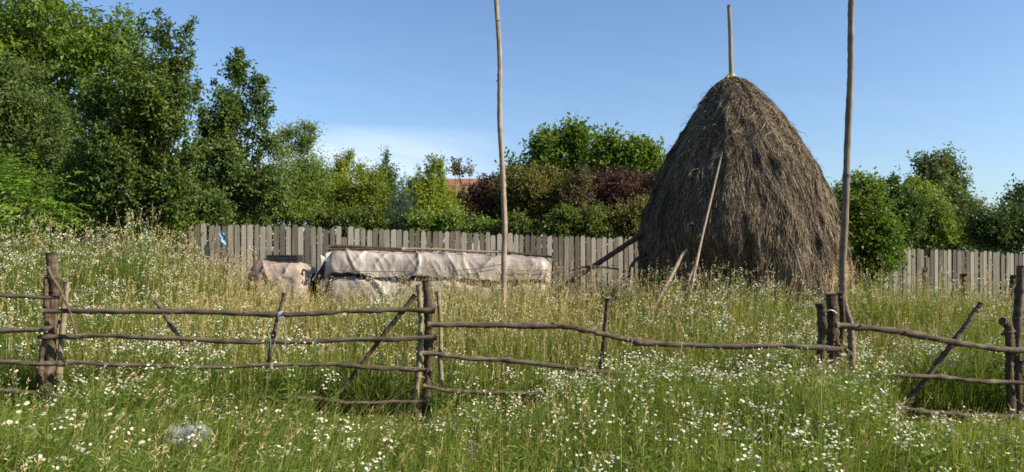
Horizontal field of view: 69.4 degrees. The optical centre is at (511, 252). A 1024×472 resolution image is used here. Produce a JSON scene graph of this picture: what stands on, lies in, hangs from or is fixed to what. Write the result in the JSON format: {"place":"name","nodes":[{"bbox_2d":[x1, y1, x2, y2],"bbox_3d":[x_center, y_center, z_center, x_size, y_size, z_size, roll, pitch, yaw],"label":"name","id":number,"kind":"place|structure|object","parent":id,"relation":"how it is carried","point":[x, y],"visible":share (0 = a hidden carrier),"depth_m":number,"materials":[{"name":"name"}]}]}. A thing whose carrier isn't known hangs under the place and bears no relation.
{"place":"outdoors","nodes":[
{"label":"outdoors","id":0,"kind":"place"},
{"bbox_2d":[469,441,477,470],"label":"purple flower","id":1,"kind":"object","parent":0,"point":[473,448],"visible":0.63,"depth_m":4.40,"materials":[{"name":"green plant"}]},
{"bbox_2d":[0,198,1023,471],"bbox_3d":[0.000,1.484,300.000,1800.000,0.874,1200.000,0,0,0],"label":"ground","id":2,"kind":"structure","parent":0,"point":[526,411],"depth_m":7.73,"materials":[{"name":"green plant"}]},
{"bbox_2d":[0,45,92,265],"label":"ash tree","id":3,"kind":"object","parent":2,"relation":"on","point":[41,134],"visible":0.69,"depth_m":16.17,"materials":[{"name":"green plant"}]},
{"bbox_2d":[0,138,99,263],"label":"sumac shrub","id":4,"kind":"object","parent":2,"relation":"on","point":[5,205],"visible":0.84,"depth_m":13.13,"materials":[{"name":"green plant"}]},
{"bbox_2d":[0,0,154,263],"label":"walnut tree","id":5,"kind":"object","parent":2,"relation":"on","point":[85,47],"visible":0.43,"depth_m":22.44,"materials":[{"name":"green plant"}]},
{"bbox_2d":[20,152,147,259],"bbox_3d":[-8.538,-0.481,14.835,2.593,3.496,1.758,0,0,0],"label":"dark shrub","id":6,"kind":"object","parent":2,"relation":"on","point":[65,169],"visible":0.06,"depth_m":14.63,"materials":[{"name":"green plant"}]},
{"bbox_2d":[48,7,214,259],"bbox_3d":[-7.190,-1.696,14.276,3.050,6.039,2.328,0,0,0],"label":"plum tree","id":7,"kind":"object","parent":2,"relation":"on","point":[131,146],"visible":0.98,"depth_m":13.87,"materials":[{"name":"green plant"}]},
{"bbox_2d":[98,184,240,258],"bbox_3d":[-6.818,-0.012,14.922,2.854,2.739,1.767,0,0,0],"label":"dark shrub","id":8,"kind":"object","parent":2,"relation":"on","point":[214,212],"visible":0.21,"depth_m":14.73,"materials":[{"name":"green plant"}]},
{"bbox_2d":[180,45,297,273],"bbox_3d":[-6.116,-1.633,16.617,2.691,6.081,2.132,0,0,0],"label":"slender tree","id":9,"kind":"object","parent":2,"relation":"on","point":[226,170],"visible":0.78,"depth_m":16.36,"materials":[{"name":"green plant"}]},
{"bbox_2d":[246,204,284,249],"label":"shrub","id":10,"kind":"object","parent":2,"relation":"on","point":[265,221],"visible":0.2,"depth_m":18.68,"materials":[{"name":"green plant"}]},
{"bbox_2d":[247,258,320,310],"bbox_3d":[-4.006,0.853,13.071,1.072,1.519,1.116,0,0,0],"label":"covered stack","id":11,"kind":"object","parent":2,"relation":"on","point":[289,273],"visible":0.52,"depth_m":12.61,"materials":[{"name":"white fabric"}]},
{"bbox_2d":[266,255,302,262],"bbox_3d":[-4.019,0.117,13.096,0.552,0.165,0.372,0,0,0],"label":"black crate","id":12,"kind":"object","parent":11,"relation":"on","point":[287,258],"visible":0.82,"depth_m":12.92,"materials":[{"name":"plastic"}]},
{"bbox_2d":[259,115,346,250],"bbox_3d":[-5.926,-1.098,19.488,2.914,5.172,2.284,0,0,15],"label":"willow tree","id":13,"kind":"object","parent":2,"relation":"on","point":[311,183],"visible":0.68,"depth_m":19.34,"materials":[{"name":"green plant"}]},
{"bbox_2d":[315,148,371,243],"bbox_3d":[-4.790,-0.728,20.994,2.580,4.549,1.831,0,0,0],"label":"lime shrub","id":14,"kind":"object","parent":2,"relation":"on","point":[341,173],"visible":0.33,"depth_m":20.76,"materials":[{"name":"green plant"}]},
{"bbox_2d":[302,200,398,244],"bbox_3d":[-4.115,0.165,18.799,2.513,2.990,1.268,0,0,0],"label":"shrub","id":15,"kind":"object","parent":2,"relation":"on","point":[332,218],"visible":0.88,"depth_m":18.65,"materials":[{"name":"green plant"}]},
{"bbox_2d":[339,157,398,245],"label":"yellow tree","id":16,"kind":"object","parent":2,"relation":"on","point":[370,185],"visible":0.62,"depth_m":19.75,"materials":[{"name":"green plant"}]},
{"bbox_2d":[369,145,403,219],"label":"leader tree","id":17,"kind":"object","parent":2,"relation":"on","point":[385,160],"visible":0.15,"depth_m":21.94,"materials":[{"name":"green plant"}]},
{"bbox_2d":[380,168,423,247],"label":"spruce tree","id":18,"kind":"object","parent":2,"relation":"on","point":[401,202],"visible":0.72,"depth_m":18.83,"materials":[{"name":"green plant"}]},
{"bbox_2d":[394,204,454,247],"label":"shrub","id":19,"kind":"object","parent":2,"relation":"on","point":[421,222],"visible":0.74,"depth_m":18.65,"materials":[{"name":"green plant"}]},
{"bbox_2d":[389,150,467,247],"bbox_3d":[-2.247,-0.499,20.017,1.889,4.507,1.687,0,0,28],"label":"young tree","id":20,"kind":"object","parent":2,"relation":"on","point":[431,191],"visible":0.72,"depth_m":19.85,"materials":[{"name":"green plant"}]},
{"bbox_2d":[312,249,551,321],"bbox_3d":[-1.360,0.900,13.121,4.098,1.987,1.377,0,0,0],"label":"covered woodpile","id":21,"kind":"object","parent":2,"relation":"on","point":[348,264],"visible":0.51,"depth_m":12.56,"materials":[{"name":"white fabric"}]},
{"bbox_2d":[326,248,415,252],"bbox_3d":[-2.421,-0.048,12.721,1.538,0.088,0.044,0,0,0],"label":"weight pole","id":22,"kind":"object","parent":21,"relation":"on","point":[367,249],"visible":1,"depth_m":12.71,"materials":[{"name":"brown wood"}]},
{"bbox_2d":[328,245,427,250],"bbox_3d":[-2.345,-0.091,12.953,1.762,0.114,0.069,0,0,0],"label":"weight pole","id":23,"kind":"object","parent":21,"relation":"on","point":[348,246],"visible":0.65,"depth_m":12.93,"materials":[{"name":"brown wood"}]},
{"bbox_2d":[402,248,500,252],"bbox_3d":[-1.014,-0.045,12.821,1.781,0.099,0.067,0,0,0],"label":"weight pole","id":24,"kind":"object","parent":21,"relation":"on","point":[447,249],"visible":0.92,"depth_m":12.80,"materials":[{"name":"brown wood"}]},
{"bbox_2d":[492,250,552,257],"bbox_3d":[0.181,0.018,12.979,1.076,0.156,0.069,0,0,0],"label":"weight pole","id":25,"kind":"object","parent":21,"relation":"on","point":[529,254],"visible":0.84,"depth_m":12.96,"materials":[{"name":"brown wood"}]},
{"bbox_2d":[446,156,480,242],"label":"copper tree","id":26,"kind":"object","parent":2,"relation":"on","point":[456,169],"visible":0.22,"depth_m":22.90,"materials":[{"name":"green plant"}]},
{"bbox_2d":[432,204,498,249],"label":"shrub","id":27,"kind":"object","parent":2,"relation":"on","point":[454,222],"visible":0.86,"depth_m":18.46,"materials":[{"name":"green plant"}]},
{"bbox_2d":[420,179,513,254],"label":"house","id":28,"kind":"structure","parent":2,"relation":"on","point":[452,182],"depth_m":41.39,"materials":[{"name":"ceramic"}]},
{"bbox_2d":[460,171,509,255],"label":"purple tree","id":29,"kind":"object","parent":2,"relation":"on","point":[482,200],"visible":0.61,"depth_m":21.29,"materials":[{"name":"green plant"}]},
{"bbox_2d":[494,0,507,320],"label":"tall pole","id":30,"kind":"object","parent":2,"relation":"on","point":[502,164],"visible":0.89,"depth_m":11.17,"materials":[{"name":"brown wood"}]},
{"bbox_2d":[484,207,535,251],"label":"shrub","id":31,"kind":"object","parent":2,"relation":"on","point":[518,223],"visible":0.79,"depth_m":18.24,"materials":[{"name":"green plant"}]},
{"bbox_2d":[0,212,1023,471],"bbox_3d":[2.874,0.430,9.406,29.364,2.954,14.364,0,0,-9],"label":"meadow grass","id":32,"kind":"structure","parent":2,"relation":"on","point":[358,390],"depth_m":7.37,"materials":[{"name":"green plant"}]},
{"bbox_2d":[0,207,1023,471],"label":"wildflowers","id":33,"kind":"object","parent":2,"relation":"on","point":[552,381],"visible":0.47,"depth_m":6.04,"materials":[{"name":"green plant"}]},
{"bbox_2d":[0,252,1023,419],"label":"pole fence","id":34,"kind":"object","parent":2,"relation":"on","point":[831,327],"visible":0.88,"depth_m":7.21,"materials":[{"name":"brown wood"}]},
{"bbox_2d":[1,226,1023,272],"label":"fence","id":35,"kind":"object","parent":2,"relation":"on","point":[926,253],"visible":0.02,"depth_m":60.32,"materials":[{"name":"grey wood"}]},
{"bbox_2d":[487,157,567,251],"bbox_3d":[0.594,-0.416,20.489,2.578,4.481,2.063,0,0,0],"label":"olive shrub","id":36,"kind":"object","parent":2,"relation":"on","point":[528,192],"visible":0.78,"depth_m":20.17,"materials":[{"name":"green plant"}]},
{"bbox_2d":[52,223,1023,306],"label":"picket fence","id":37,"kind":"object","parent":2,"relation":"on","point":[565,254],"visible":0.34,"depth_m":15.52,"materials":[{"name":"grey wood"}]},
{"bbox_2d":[219,233,225,244],"bbox_3d":[-5.587,-0.274,14.273,0.139,0.220,0.046,0,0,0],"label":"plastic scrap","id":38,"kind":"object","parent":37,"relation":"attached to","point":[223,237],"visible":0.95,"depth_m":14.27,"materials":[{"name":"blue plastic"}]},
{"bbox_2d":[494,110,601,290],"bbox_3d":[1.725,-2.233,33.101,5.035,8.111,3.522,0,0,0],"label":"distant tree","id":39,"kind":"object","parent":2,"relation":"on","point":[555,146],"visible":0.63,"depth_m":32.48,"materials":[{"name":"green plant"}]},
{"bbox_2d":[534,200,587,259],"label":"shrub","id":40,"kind":"object","parent":2,"relation":"on","point":[562,220],"visible":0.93,"depth_m":18.02,"materials":[{"name":"green plant"}]},
{"bbox_2d":[550,164,606,259],"bbox_3d":[1.840,-0.291,20.032,1.696,4.245,1.857,0,0,0],"label":"maroon shrub","id":41,"kind":"object","parent":2,"relation":"on","point":[578,192],"visible":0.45,"depth_m":19.75,"materials":[{"name":"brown plant"}]},
{"bbox_2d":[540,277,619,316],"bbox_3d":[1.159,0.988,12.695,2.000,1.332,2.039,0,0,-42],"label":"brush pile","id":42,"kind":"object","parent":2,"relation":"on","point":[578,296],"visible":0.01,"depth_m":12.76,"materials":[{"name":"plant"}]},
{"bbox_2d":[569,265,618,270],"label":"fallen branch","id":43,"kind":"object","parent":42,"relation":"on","point":[580,267],"visible":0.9,"depth_m":12.18,"materials":[{"name":"brown wood"}]},
{"bbox_2d":[569,202,621,247],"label":"shrub","id":44,"kind":"object","parent":2,"relation":"on","point":[594,220],"visible":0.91,"depth_m":18.11,"materials":[{"name":"green plant"}]},
{"bbox_2d":[583,159,656,264],"bbox_3d":[3.244,-0.402,20.456,2.980,4.408,2.222,0,0,0],"label":"purple tree","id":45,"kind":"object","parent":2,"relation":"on","point":[614,188],"visible":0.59,"depth_m":20.08,"materials":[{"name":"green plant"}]},
{"bbox_2d":[575,122,665,253],"bbox_3d":[4.812,-1.829,31.058,4.419,7.401,3.077,0,0,0],"label":"distant tree","id":46,"kind":"object","parent":2,"relation":"on","point":[615,150],"visible":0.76,"depth_m":30.52,"materials":[{"name":"green plant"}]},
{"bbox_2d":[604,193,649,264],"bbox_3d":[3.000,0.179,18.409,1.474,3.327,1.187,0,0,0],"label":"shrub","id":47,"kind":"object","parent":2,"relation":"on","point":[627,225],"visible":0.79,"depth_m":18.22,"materials":[{"name":"green plant"}]},
{"bbox_2d":[623,252,646,313],"bbox_3d":[2.031,0.828,12.378,0.711,1.724,0.089,0,0,-37],"label":"prop log","id":48,"kind":"object","parent":2,"relation":"on","point":[636,259],"visible":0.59,"depth_m":12.32,"materials":[{"name":"brown wood"}]},
{"bbox_2d":[639,249,686,335],"bbox_3d":[2.020,0.842,10.710,1.757,1.813,0.074,0,0,-43],"label":"leaning stick","id":49,"kind":"object","parent":2,"relation":"on","point":[670,277],"visible":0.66,"depth_m":10.99,"materials":[{"name":"brown wood"}]},
{"bbox_2d":[665,267,693,338],"bbox_3d":[2.349,0.923,10.743,0.047,1.631,1.315,0,0,45],"label":"leaning stick","id":50,"kind":"object","parent":2,"relation":"on","point":[688,280],"visible":0.22,"depth_m":11.00,"materials":[{"name":"brown wood"}]},
{"bbox_2d":[679,151,722,335],"bbox_3d":[2.794,0.064,11.084,0.070,3.346,1.666,0,0,42],"label":"leaning pole","id":51,"kind":"object","parent":2,"relation":"on","point":[700,243],"visible":0.56,"depth_m":11.21,"materials":[{"name":"brown wood"}]},
{"bbox_2d":[636,5,858,322],"bbox_3d":[4.043,-1.310,13.032,3.760,6.101,3.720,0,0,0],"label":"haystack","id":52,"kind":"object","parent":2,"relation":"on","point":[774,204],"visible":0.75,"depth_m":11.80,"materials":[{"name":"brown plant"}]},
{"bbox_2d":[557,230,644,291],"bbox_3d":[1.584,0.105,12.530,1.732,1.100,0.128,0,0,-17],"label":"prop log","id":53,"kind":"object","parent":52,"relation":"attached to","point":[626,244],"visible":0.86,"depth_m":12.53,"materials":[{"name":"brown wood"}]},
{"bbox_2d":[829,180,841,204],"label":"hidden shrub","id":54,"kind":"object","parent":2,"relation":"on","point":[836,184],"visible":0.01,"depth_m":17.76,"materials":[{"name":"green plant"}]},
{"bbox_2d":[838,0,855,379],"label":"tall pole","id":55,"kind":"object","parent":2,"relation":"on","point":[850,337],"visible":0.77,"depth_m":7.42,"materials":[{"name":"brown wood"}]},
{"bbox_2d":[833,165,913,300],"bbox_3d":[6.901,0.096,14.366,1.684,3.619,1.582,0,0,-35],"label":"bright shrub","id":56,"kind":"object","parent":2,"relation":"on","point":[871,229],"visible":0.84,"depth_m":14.14,"materials":[{"name":"green plant"}]},
{"bbox_2d":[879,165,937,268],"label":"young tree","id":57,"kind":"object","parent":2,"relation":"on","point":[912,208],"visible":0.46,"depth_m":19.16,"materials":[{"name":"green plant"}]},
{"bbox_2d":[922,268,927,304],"bbox_3d":[7.355,1.047,13.199,0.113,1.578,0.091,0,0,0],"label":"stake","id":58,"kind":"object","parent":2,"relation":"on","point":[923,274],"visible":0.13,"depth_m":13.17,"materials":[{"name":"brown wood"}]},
{"bbox_2d":[901,175,966,267],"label":"tree","id":59,"kind":"object","parent":2,"relation":"on","point":[942,221],"visible":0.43,"depth_m":20.59,"materials":[{"name":"green plant"}]},
{"bbox_2d":[903,141,975,273],"bbox_3d":[17.882,-1.310,30.991,2.751,6.718,2.576,0,0,26],"label":"tree","id":60,"kind":"object","parent":2,"relation":"on","point":[933,167],"visible":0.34,"depth_m":30.63,"materials":[{"name":"green plant"}]},
{"bbox_2d":[925,179,995,273],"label":"tree","id":61,"kind":"object","parent":2,"relation":"on","point":[960,199],"visible":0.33,"depth_m":21.24,"materials":[{"name":"green plant"}]},
{"bbox_2d":[959,274,966,302],"bbox_3d":[7.448,1.064,12.202,0.129,1.451,0.115,0,0,0],"label":"stake","id":62,"kind":"object","parent":2,"relation":"on","point":[962,279],"visible":0.15,"depth_m":12.17,"materials":[{"name":"brown wood"}]},
{"bbox_2d":[952,197,1023,291],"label":"dark shrub","id":63,"kind":"object","parent":2,"relation":"on","point":[1002,228],"visible":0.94,"depth_m":18.92,"materials":[{"name":"green plant"}]},
{"bbox_2d":[994,173,1023,253],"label":"tree","id":64,"kind":"object","parent":2,"relation":"on","point":[1014,194],"visible":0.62,"depth_m":32.00,"materials":[{"name":"green plant"}]},
{"bbox_2d":[1007,275,1015,305],"bbox_3d":[8.366,1.100,12.402,0.173,1.466,0.126,0,0,0],"label":"stake","id":65,"kind":"object","parent":2,"relation":"on","point":[1012,281],"visible":0.07,"depth_m":12.36,"materials":[{"name":"brown wood"}]},
{"bbox_2d":[2,0,1023,254],"label":"sky","id":66,"kind":"structure","parent":0,"point":[417,78],"materials":[{"name":"blue"}]}
]}

